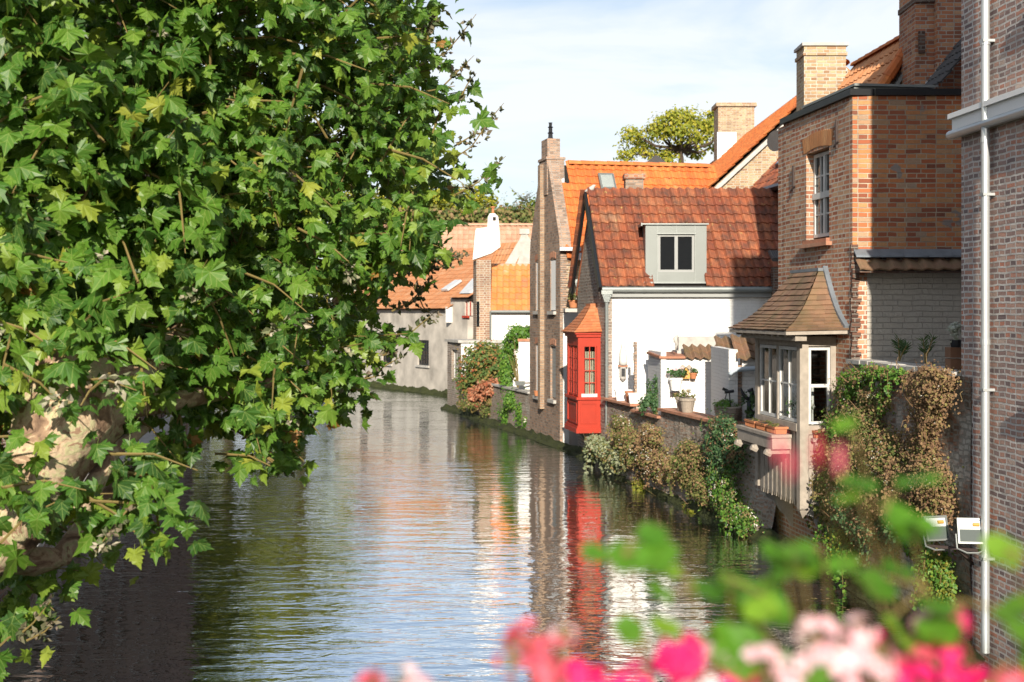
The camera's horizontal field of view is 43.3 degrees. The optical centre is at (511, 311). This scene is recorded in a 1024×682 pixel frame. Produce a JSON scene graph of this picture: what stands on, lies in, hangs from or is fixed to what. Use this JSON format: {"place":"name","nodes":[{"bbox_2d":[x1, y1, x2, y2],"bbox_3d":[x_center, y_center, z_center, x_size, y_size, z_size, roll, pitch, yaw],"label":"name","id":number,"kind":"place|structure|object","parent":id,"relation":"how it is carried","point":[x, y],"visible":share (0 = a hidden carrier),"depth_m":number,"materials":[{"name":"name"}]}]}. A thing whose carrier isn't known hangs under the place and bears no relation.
{"place":"outdoors","nodes":[
{"label":"outdoors","id":0,"kind":"place"},
{"bbox_2d":[291,317,577,445],"bbox_3d":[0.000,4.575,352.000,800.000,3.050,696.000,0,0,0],"label":"ground","id":1,"kind":"structure","parent":0,"point":[573,438],"depth_m":37.68,"materials":[{"name":"grey stone"}]},
{"bbox_2d":[205,62,332,330],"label":"tree","id":2,"kind":"object","parent":1,"relation":"on","point":[317,293],"depth_m":75.75,"materials":[{"name":"green plant"}]},
{"bbox_2d":[258,120,395,315],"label":"tree","id":3,"kind":"object","parent":1,"relation":"on","point":[349,193],"depth_m":76.77,"materials":[{"name":"green plant"}]},
{"bbox_2d":[370,177,472,222],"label":"tree","id":4,"kind":"object","parent":1,"relation":"on","point":[436,198],"visible":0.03,"depth_m":106.12,"materials":[{"name":"green plant"}]},
{"bbox_2d":[351,248,494,390],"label":"plaster house","id":5,"kind":"structure","parent":1,"relation":"on","point":[450,299],"depth_m":63.44,"materials":[{"name":"beige paint"}]},
{"bbox_2d":[326,379,446,396],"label":"moss ledge","id":6,"kind":"object","parent":5,"relation":"attached to","point":[393,386],"visible":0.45,"depth_m":64.24,"materials":[{"name":"green plant"}]},
{"bbox_2d":[419,340,428,365],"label":"window","id":7,"kind":"structure","parent":5,"relation":"in","point":[424,360],"depth_m":63.21,"materials":[{"name":"grey glass"}]},
{"bbox_2d":[460,278,472,292],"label":"roof window","id":8,"kind":"structure","parent":5,"relation":"in","point":[468,288],"depth_m":59.39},
{"bbox_2d":[399,182,482,214],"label":"tree","id":9,"kind":"object","parent":1,"relation":"on","point":[466,191],"visible":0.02,"depth_m":111.00,"materials":[{"name":"green plant"}]},
{"bbox_2d":[456,393,490,417],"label":"hydrangea","id":10,"kind":"object","parent":1,"relation":"on","point":[464,406],"visible":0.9,"depth_m":47.21,"materials":[{"name":"green plant"}]},
{"bbox_2d":[445,339,504,406],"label":"canal outbuilding","id":11,"kind":"structure","parent":1,"relation":"on","point":[453,353],"depth_m":52.23,"materials":[{"name":"beige concrete"}]},
{"bbox_2d":[454,350,456,377],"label":"window","id":12,"kind":"structure","parent":11,"relation":"in","point":[455,351],"depth_m":52.29,"materials":[{"name":"paint"}]},
{"bbox_2d":[452,335,506,398],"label":"garden bush","id":13,"kind":"object","parent":1,"relation":"on","point":[482,360],"visible":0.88,"depth_m":47.61,"materials":[{"name":"green plant"}]},
{"bbox_2d":[450,177,512,220],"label":"tree","id":14,"kind":"object","parent":1,"relation":"on","point":[480,198],"visible":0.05,"depth_m":112.55,"materials":[{"name":"green plant"}]},
{"bbox_2d":[473,206,500,339],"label":"chimney","id":15,"kind":"object","parent":1,"relation":"on","point":[487,241],"visible":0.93,"depth_m":51.88,"materials":[{"name":"brick"}]},
{"bbox_2d":[477,301,478,326],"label":"slot window","id":16,"kind":"structure","parent":15,"relation":"in","point":[477,301],"depth_m":51.85,"materials":[{"name":"black glass"}]},
{"bbox_2d":[461,377,529,429],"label":"garden wall","id":17,"kind":"structure","parent":1,"relation":"on","point":[523,396],"depth_m":43.83,"materials":[{"name":"brick"}]},
{"bbox_2d":[465,377,499,408],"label":"hydrangea","id":18,"kind":"object","parent":17,"relation":"on","point":[481,392],"visible":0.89,"depth_m":46.55,"materials":[{"name":"pink plant"}]},
{"bbox_2d":[491,387,526,428],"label":"ivy","id":19,"kind":"object","parent":17,"relation":"attached to","point":[509,400],"visible":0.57,"depth_m":43.13,"materials":[{"name":"green plant"}]},
{"bbox_2d":[497,323,529,391],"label":"ivy","id":20,"kind":"object","parent":17,"relation":"attached to","point":[508,369],"visible":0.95,"depth_m":44.02,"materials":[{"name":"green plant"}]},
{"bbox_2d":[440,404,596,465],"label":"moss ledge","id":21,"kind":"object","parent":17,"relation":"attached to","point":[550,441],"visible":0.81,"depth_m":41.11,"materials":[{"name":"green plant"}]},
{"bbox_2d":[515,381,529,384],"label":"floodlight","id":22,"kind":"object","parent":17,"relation":"attached to","point":[520,382],"visible":0.82,"depth_m":42.18,"materials":[{"name":"grey metal"}]},
{"bbox_2d":[490,263,529,386],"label":"white cottage","id":23,"kind":"structure","parent":1,"relation":"on","point":[510,294],"depth_m":51.92,"materials":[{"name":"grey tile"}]},
{"bbox_2d":[487,188,536,217],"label":"tree","id":24,"kind":"object","parent":1,"relation":"on","point":[521,198],"visible":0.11,"depth_m":103.82,"materials":[{"name":"green plant"}]},
{"bbox_2d":[495,191,535,211],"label":"tree","id":25,"kind":"object","parent":1,"relation":"on","point":[530,203],"visible":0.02,"depth_m":113.34,"materials":[{"name":"green plant"}]},
{"bbox_2d":[518,339,529,389],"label":"garden wall","id":26,"kind":"structure","parent":1,"relation":"on","point":[524,359],"depth_m":42.80,"materials":[{"name":"paint"}]},
{"bbox_2d":[530,122,718,443],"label":"brick house","id":27,"kind":"structure","parent":1,"relation":"on","point":[560,185],"depth_m":39.52,"materials":[{"name":"brick"}]},
{"bbox_2d":[537,263,537,309],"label":"window","id":28,"kind":"structure","parent":27,"relation":"in","point":[537,263],"depth_m":40.55,"materials":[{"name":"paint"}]},
{"bbox_2d":[551,260,555,310],"bbox_3d":[1.317,-0.775,38.750,0.140,1.530,0.580,0,0,-14],"label":"window","id":29,"kind":"structure","parent":27,"relation":"in","point":[553,263],"depth_m":38.75,"materials":[{"name":"paint"}]},
{"bbox_2d":[552,346,555,398],"bbox_3d":[1.333,1.850,38.754,0.108,1.580,0.580,0,0,-14],"label":"window","id":30,"kind":"structure","parent":27,"relation":"in","point":[554,349],"depth_m":38.79,"materials":[{"name":"paint"}]},
{"bbox_2d":[564,309,577,311],"bbox_3d":[2.064,-0.024,37.300,1.100,0.100,1.100,0,0,0],"label":"stone ledge","id":31,"kind":"object","parent":27,"relation":"attached to","point":[570,310],"visible":0.36,"depth_m":36.75,"materials":[{"name":"stone"}]},
{"bbox_2d":[568,288,577,307],"bbox_3d":[1.796,-0.379,37.177,0.518,0.558,0.417,0,0,33],"label":"flower pot","id":32,"kind":"object","parent":31,"relation":"on","point":[573,302],"visible":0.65,"depth_m":37.09,"materials":[{"name":"ceramic"}]},
{"bbox_2d":[622,173,644,188],"bbox_3d":[3.518,-3.074,37.300,0.604,1.749,0.700,0,0,0],"label":"chimney","id":33,"kind":"object","parent":27,"relation":"on","point":[634,180],"visible":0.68,"depth_m":37.00,"materials":[{"name":"brown brick"}]},
{"bbox_2d":[633,342,672,408],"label":"courtyard wall","id":34,"kind":"structure","parent":1,"relation":"on","point":[640,372],"depth_m":31.00,"materials":[{"name":"white paint"}]},
{"bbox_2d":[647,155,666,162],"bbox_3d":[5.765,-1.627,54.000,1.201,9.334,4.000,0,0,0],"label":"slate roofed house","id":35,"kind":"structure","parent":1,"relation":"on","point":[655,158],"depth_m":52.00,"materials":[{"name":"tile"}]},
{"bbox_2d":[612,101,713,162],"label":"tree","id":36,"kind":"object","parent":1,"relation":"on","point":[670,152],"visible":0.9,"depth_m":74.52,"materials":[{"name":"green plant"}]},
{"bbox_2d":[561,187,777,449],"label":"white house","id":37,"kind":"structure","parent":1,"relation":"on","point":[660,268],"depth_m":33.32,"materials":[{"name":"paint"}]},
{"bbox_2d":[618,343,627,380],"bbox_3d":[2.827,1.288,32.879,0.240,0.970,0.238,0,0,0],"label":"wall lantern","id":38,"kind":"object","parent":37,"relation":"attached to","point":[622,365],"depth_m":32.81,"materials":[{"name":"metal"}]},
{"bbox_2d":[647,344,715,414],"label":"courtyard wall","id":39,"kind":"structure","parent":1,"relation":"on","point":[661,362],"depth_m":28.85,"materials":[{"name":"white paint"}]},
{"bbox_2d":[673,334,677,348],"bbox_3d":[3.661,0.687,28.902,0.108,0.343,0.101,0,0,-23],"label":"garden ornament","id":40,"kind":"object","parent":39,"relation":"on","point":[675,339],"visible":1,"depth_m":28.87,"materials":[{"name":"concrete"}]},
{"bbox_2d":[665,366,687,390],"bbox_3d":[3.660,1.480,28.606,0.512,0.554,0.364,0,0,0],"label":"flower pot","id":41,"kind":"object","parent":39,"relation":"hanging from","point":[675,383],"visible":1,"depth_m":28.53,"materials":[{"name":"white ceramic"}]},
{"bbox_2d":[679,364,692,378],"bbox_3d":[3.872,1.341,28.762,0.398,0.316,0.156,0,0,0],"label":"flower pot","id":42,"kind":"object","parent":39,"relation":"attached to","point":[688,368],"visible":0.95,"depth_m":28.75,"materials":[{"name":"yellow ceramic"}]},
{"bbox_2d":[689,367,697,378],"bbox_3d":[4.036,1.373,28.692,0.189,0.252,0.180,0,0,-25],"label":"flower pot","id":43,"kind":"object","parent":39,"relation":"attached to","point":[694,374],"visible":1,"depth_m":28.64,"materials":[{"name":"ceramic"}]},
{"bbox_2d":[673,336,715,357],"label":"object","id":44,"kind":"structure","parent":39,"relation":"on","point":[696,341],"depth_m":29.60,"materials":[{"name":"white"}]},
{"bbox_2d":[595,397,778,533],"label":"garden wall","id":45,"kind":"structure","parent":1,"relation":"on","point":[676,424],"depth_m":27.02,"materials":[{"name":"brick"}]},
{"bbox_2d":[581,432,628,479],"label":"creeper","id":46,"kind":"object","parent":45,"relation":"attached to","point":[599,449],"visible":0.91,"depth_m":31.60,"materials":[{"name":"green plant"}]},
{"bbox_2d":[614,389,633,400],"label":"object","id":47,"kind":"object","parent":45,"relation":"on","point":[620,394],"visible":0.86,"depth_m":31.70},
{"bbox_2d":[605,409,647,472],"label":"creeper","id":48,"kind":"object","parent":45,"relation":"attached to","point":[622,434],"visible":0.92,"depth_m":29.84,"materials":[{"name":"green plant"}]},
{"bbox_2d":[627,393,644,403],"bbox_3d":[2.976,2.078,30.845,0.416,0.244,0.300,0,0,0],"label":"plant box","id":49,"kind":"object","parent":45,"relation":"on","point":[633,398],"visible":0.71,"depth_m":30.71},
{"bbox_2d":[637,374,657,424],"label":"evergreen shrub","id":50,"kind":"object","parent":45,"relation":"on","point":[649,400],"visible":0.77,"depth_m":29.13,"materials":[{"name":"green plant"}]},
{"bbox_2d":[626,421,675,491],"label":"creeper","id":51,"kind":"object","parent":45,"relation":"attached to","point":[653,461],"visible":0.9,"depth_m":28.02,"materials":[{"name":"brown plant"}]},
{"bbox_2d":[670,390,690,410],"bbox_3d":[3.644,1.919,27.755,0.422,0.442,0.323,0,0,23],"label":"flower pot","id":52,"kind":"object","parent":45,"relation":"on","point":[676,397],"visible":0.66,"depth_m":27.67,"materials":[{"name":"grey ceramic"}]},
{"bbox_2d":[679,388,695,412],"bbox_3d":[3.713,1.877,27.322,0.358,0.525,0.357,0,0,0],"label":"flower pot","id":53,"kind":"object","parent":45,"relation":"on","point":[687,405],"visible":1,"depth_m":27.22,"materials":[{"name":"beige ceramic"}]},
{"bbox_2d":[664,432,712,507],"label":"creeper","id":54,"kind":"object","parent":45,"relation":"attached to","point":[686,461],"visible":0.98,"depth_m":25.68,"materials":[{"name":"green plant"}]},
{"bbox_2d":[630,475,750,536],"bbox_3d":[3.486,4.165,26.103,0.462,1.004,7.282,0,0,-12],"label":"creeper","id":55,"kind":"object","parent":45,"relation":"attached to","point":[639,486],"visible":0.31,"depth_m":28.82,"materials":[{"name":"green plant"}]},
{"bbox_2d":[695,406,752,483],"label":"creeper","id":56,"kind":"object","parent":45,"relation":"attached to","point":[722,448],"visible":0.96,"depth_m":23.97,"materials":[{"name":"green plant"}]},
{"bbox_2d":[712,387,741,420],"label":"potted plant","id":57,"kind":"object","parent":45,"relation":"on","point":[719,405],"visible":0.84,"depth_m":25.27,"materials":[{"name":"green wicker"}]},
{"bbox_2d":[697,456,764,537],"bbox_3d":[4.094,3.696,24.171,0.937,1.986,3.845,0,0,0],"label":"creeper","id":58,"kind":"object","parent":45,"relation":"attached to","point":[725,500],"visible":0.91,"depth_m":23.53,"materials":[{"name":"green plant"}]},
{"bbox_2d":[605,471,984,669],"bbox_3d":[3.929,3.959,23.577,0.723,0.580,18.924,0,0,-9],"label":"moss ledge","id":59,"kind":"object","parent":45,"relation":"attached to","point":[780,540],"visible":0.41,"depth_m":19.66,"materials":[{"name":"green plant"}]},
{"bbox_2d":[711,334,754,422],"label":"courtyard wall","id":60,"kind":"structure","parent":1,"relation":"on","point":[728,372],"depth_m":25.76,"materials":[{"name":"white paint"}]},
{"bbox_2d":[740,388,754,418],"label":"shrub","id":61,"kind":"object","parent":1,"relation":"on","point":[749,412],"visible":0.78,"depth_m":24.55,"materials":[{"name":"green plant"}]},
{"bbox_2d":[750,158,777,190],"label":"annexe","id":62,"kind":"structure","parent":1,"relation":"on","point":[768,178],"depth_m":36.07,"materials":[{"name":"orange tile"}]},
{"bbox_2d":[767,130,777,150],"bbox_3d":[7.700,-4.821,36.752,0.653,0.585,0.600,0,0,-41],"label":"satellite dish","id":63,"kind":"object","parent":62,"relation":"attached to","point":[772,141],"visible":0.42,"depth_m":36.59,"materials":[{"name":"metal"}]},
{"bbox_2d":[728,83,960,557],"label":"brick house","id":64,"kind":"structure","parent":1,"relation":"on","point":[869,220],"depth_m":19.48,"materials":[{"name":"brown brick"}]},
{"bbox_2d":[744,417,763,427],"bbox_3d":[4.051,1.852,21.482,0.227,0.151,0.524,0,0,-8],"label":"plant trough","id":65,"kind":"object","parent":64,"relation":"on","point":[750,423],"visible":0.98,"depth_m":21.41,"materials":[{"name":"ceramic"}]},
{"bbox_2d":[755,420,773,430],"bbox_3d":[4.119,1.841,20.926,0.239,0.172,0.464,0,0,-8],"label":"plant trough","id":66,"kind":"object","parent":64,"relation":"on","point":[761,425],"visible":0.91,"depth_m":20.87,"materials":[{"name":"ceramic"}]},
{"bbox_2d":[766,423,788,433],"bbox_3d":[4.175,1.850,20.429,0.264,0.155,0.444,0,0,-8],"label":"plant trough","id":67,"kind":"object","parent":64,"relation":"on","point":[774,428],"visible":1,"depth_m":20.25,"materials":[{"name":"ceramic"}]},
{"bbox_2d":[785,397,813,413],"bbox_3d":[4.524,1.568,20.292,0.456,0.641,0.409,0,0,42],"label":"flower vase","id":68,"kind":"object","parent":64,"relation":"on","point":[790,403],"visible":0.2,"depth_m":20.29,"materials":[{"name":"plant"}]},
{"bbox_2d":[811,387,814,424],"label":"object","id":69,"kind":"object","parent":64,"relation":"on","point":[812,399],"visible":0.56,"depth_m":20.32,"materials":[{"name":"paint"}]},
{"bbox_2d":[812,428,828,437],"bbox_3d":[4.787,1.870,19.832,0.324,0.154,0.129,0,0,-8],"label":"plant trough","id":70,"kind":"object","parent":64,"relation":"on","point":[814,432],"visible":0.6,"depth_m":19.79,"materials":[{"name":"ceramic"}]},
{"bbox_2d":[812,150,828,237],"bbox_3d":[5.037,-1.880,20.736,0.085,1.360,0.960,0,0,-8],"label":"window","id":71,"kind":"structure","parent":64,"relation":"in","point":[820,196],"depth_m":20.93,"materials":[{"name":"paint"}]},
{"bbox_2d":[803,404,857,539],"bbox_3d":[4.875,2.470,19.464,0.746,2.188,2.544,0,0,0],"label":"creeper","id":72,"kind":"object","parent":64,"relation":"attached to","point":[832,435],"visible":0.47,"depth_m":19.50,"materials":[{"name":"green plant"}]},
{"bbox_2d":[846,359,971,643],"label":"retaining wall","id":73,"kind":"structure","parent":1,"relation":"on","point":[955,437],"depth_m":15.56,"materials":[{"name":"brick"}]},
{"bbox_2d":[812,522,868,595],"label":"creeper","id":74,"kind":"object","parent":73,"relation":"attached to","point":[834,547],"visible":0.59,"depth_m":18.73,"materials":[{"name":"green plant"}]},
{"bbox_2d":[821,379,910,511],"bbox_3d":[4.961,1.851,17.781,0.855,1.899,3.110,0,0,-5],"label":"creeper","id":75,"kind":"object","parent":73,"relation":"attached to","point":[879,444],"visible":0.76,"depth_m":17.67,"materials":[{"name":"green plant"}]},
{"bbox_2d":[828,358,912,419],"bbox_3d":[5.007,1.117,18.135,0.598,1.024,3.135,0,0,-7],"label":"creeper","id":76,"kind":"object","parent":73,"relation":"attached to","point":[852,380],"visible":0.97,"depth_m":18.03,"materials":[{"name":"green plant"}]},
{"bbox_2d":[812,481,932,582],"bbox_3d":[4.938,3.046,17.672,0.860,1.401,4.050,0,0,-6],"label":"creeper","id":77,"kind":"object","parent":73,"relation":"attached to","point":[841,515],"visible":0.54,"depth_m":17.79,"materials":[{"name":"green plant"}]},
{"bbox_2d":[875,538,899,577],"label":"creeper","id":78,"kind":"object","parent":73,"relation":"attached to","point":[888,546],"visible":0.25,"depth_m":17.11,"materials":[{"name":"green plant"}]},
{"bbox_2d":[890,334,912,360],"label":"potted palm shrub","id":79,"kind":"object","parent":73,"relation":"on","point":[902,348],"visible":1,"depth_m":18.20,"materials":[{"name":"green plant"}]},
{"bbox_2d":[848,426,964,554],"bbox_3d":[5.060,2.273,16.666,0.863,1.744,3.099,0,0,-9],"label":"creeper","id":80,"kind":"object","parent":73,"relation":"attached to","point":[936,499],"visible":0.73,"depth_m":15.89,"materials":[{"name":"plant"}]},
{"bbox_2d":[917,332,937,362],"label":"potted palm shrub","id":81,"kind":"object","parent":73,"relation":"on","point":[924,344],"visible":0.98,"depth_m":17.63,"materials":[{"name":"green plant"}]},
{"bbox_2d":[896,348,962,457],"bbox_3d":[5.056,1.156,15.942,0.744,1.407,1.953,0,0,0],"label":"creeper","id":82,"kind":"object","parent":73,"relation":"attached to","point":[933,383],"visible":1,"depth_m":15.70,"materials":[{"name":"brown plant"}]},
{"bbox_2d":[904,540,964,616],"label":"creeper","id":83,"kind":"object","parent":73,"relation":"attached to","point":[939,581],"visible":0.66,"depth_m":15.44,"materials":[{"name":"green plant"}]},
{"bbox_2d":[945,321,960,368],"bbox_3d":[5.466,0.416,15.906,0.244,0.588,0.241,0,0,0],"label":"wooden planter","id":84,"kind":"object","parent":73,"relation":"on","point":[953,354],"visible":0.83,"depth_m":15.84,"materials":[{"name":"brown wood"}]},
{"bbox_2d":[946,0,1023,674],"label":"brick house","id":85,"kind":"structure","parent":1,"relation":"on","point":[987,119],"depth_m":14.51,"materials":[{"name":"brick"}]},
{"bbox_2d":[926,544,980,564],"bbox_3d":[5.250,2.893,15.066,0.643,0.380,0.582,0,0,38],"label":"lamp bracket","id":86,"kind":"object","parent":85,"relation":"attached to","point":[958,551],"visible":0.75,"depth_m":14.89,"materials":[{"name":"metal"}]},
{"bbox_2d":[924,515,950,550],"bbox_3d":[4.922,2.574,15.029,0.342,0.388,0.230,0,0,-14],"label":"floodlight","id":87,"kind":"object","parent":86,"relation":"attached to","point":[941,521],"visible":0.7,"depth_m":14.99,"materials":[{"name":"grey metal"}]},
{"bbox_2d":[955,518,983,553],"bbox_3d":[5.194,2.537,14.630,0.342,0.388,0.230,0,0,7],"label":"floodlight","id":88,"kind":"object","parent":86,"relation":"attached to","point":[968,530],"visible":0.89,"depth_m":14.59,"materials":[{"name":"grey metal"}]},
{"bbox_2d":[354,223,532,290],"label":"long barn roof house","id":89,"kind":"structure","parent":0,"point":[463,237],"depth_m":86.44,"materials":[{"name":"orange tile"}]},
{"bbox_2d":[392,200,534,222],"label":"trees","id":90,"kind":"object","parent":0,"point":[524,215],"visible":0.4,"depth_m":97.06,"materials":[{"name":"green plant"}]},
{"bbox_2d":[0,383,1007,681],"bbox_3d":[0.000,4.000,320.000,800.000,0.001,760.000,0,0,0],"label":"water","id":91,"kind":"structure","parent":0,"point":[426,535],"depth_m":19.69,"materials":[{"name":"grey liquid"}]},
{"bbox_2d":[566,463,853,612],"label":"floating leaves","id":92,"kind":"object","parent":91,"relation":"on","point":[678,529],"visible":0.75,"depth_m":23.17,"materials":[{"name":"green plant"}]},
{"bbox_2d":[491,229,530,263],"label":"house","id":93,"kind":"structure","parent":0,"point":[518,252],"depth_m":57.50,"materials":[{"name":"paint"}]},
{"bbox_2d":[201,0,898,315],"label":"sky","id":94,"kind":"structure","parent":0,"point":[591,69],"materials":[{"name":"white"}]},
{"bbox_2d":[706,59,849,188],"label":"brick house","id":95,"kind":"structure","parent":0,"point":[745,156],"depth_m":44.59,"materials":[{"name":"tile"}]},
{"bbox_2d":[777,35,902,180],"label":"brick house","id":96,"kind":"structure","parent":0,"point":[881,64],"depth_m":24.94,"materials":[{"name":"orange tile"}]},
{"bbox_2d":[794,42,848,111],"bbox_3d":[6.788,-1.391,28.375,1.004,8.862,0.850,0,0,0],"label":"chimney","id":97,"kind":"object","parent":96,"relation":"on","point":[820,69],"visible":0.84,"depth_m":28.00,"materials":[{"name":"yellow brick"}]},
{"bbox_2d":[898,0,960,88],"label":"chimney","id":98,"kind":"object","parent":96,"relation":"on","point":[929,34],"visible":0.34,"depth_m":22.65,"materials":[{"name":"red brick"}]},
{"bbox_2d":[925,37,960,84],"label":"roof","id":99,"kind":"structure","parent":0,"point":[943,71],"depth_m":21.82,"materials":[{"name":"tile"}]},
{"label":"left bank ground","id":100,"kind":"structure","parent":0,"visible":0},
{"bbox_2d":[0,415,199,629],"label":"quay wall","id":101,"kind":"structure","parent":100,"relation":"on","point":[147,437],"depth_m":27.89,"materials":[{"name":"stone"}]},
{"bbox_2d":[0,0,505,681],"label":"plane tree","id":102,"kind":"object","parent":100,"relation":"on","point":[130,292],"visible":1,"depth_m":8.56,"materials":[{"name":"green plant"}]},
{"bbox_3d":[0.100,1.550,0.860,18.200,1.300,0.360,0,0,0],"label":"bridge parapet","id":103,"kind":"object","parent":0,"visible":0},
{"bbox_3d":[0.650,0.840,1.290,2.200,0.280,0.420,0,0,0],"label":"planter box","id":104,"kind":"object","parent":103,"relation":"on","visible":0},
{"bbox_2d":[355,661,432,681],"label":"geranium","id":105,"kind":"object","parent":104,"relation":"in","point":[411,670],"visible":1,"depth_m":1.14,"materials":[{"name":"pink plant"}]},
{"bbox_2d":[493,616,634,681],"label":"geranium","id":106,"kind":"object","parent":104,"relation":"in","point":[531,648],"visible":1,"depth_m":1.14,"materials":[{"name":"pink plant"}]},
{"bbox_2d":[581,522,782,681],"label":"geranium","id":107,"kind":"object","parent":104,"relation":"in","point":[656,552],"visible":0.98,"depth_m":1.11,"materials":[{"name":"green plant"}]},
{"bbox_2d":[675,432,836,681],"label":"geranium","id":108,"kind":"object","parent":104,"relation":"in","point":[751,652],"visible":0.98,"depth_m":1.10,"materials":[{"name":"green plant"}]},
{"bbox_2d":[794,417,943,681],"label":"geranium","id":109,"kind":"object","parent":104,"relation":"in","point":[848,660],"visible":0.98,"depth_m":1.11,"materials":[{"name":"pink plant"}]},
{"bbox_2d":[789,533,1023,681],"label":"geranium","id":110,"kind":"object","parent":104,"relation":"in","point":[933,641],"visible":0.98,"depth_m":1.09,"materials":[{"name":"green plant"}]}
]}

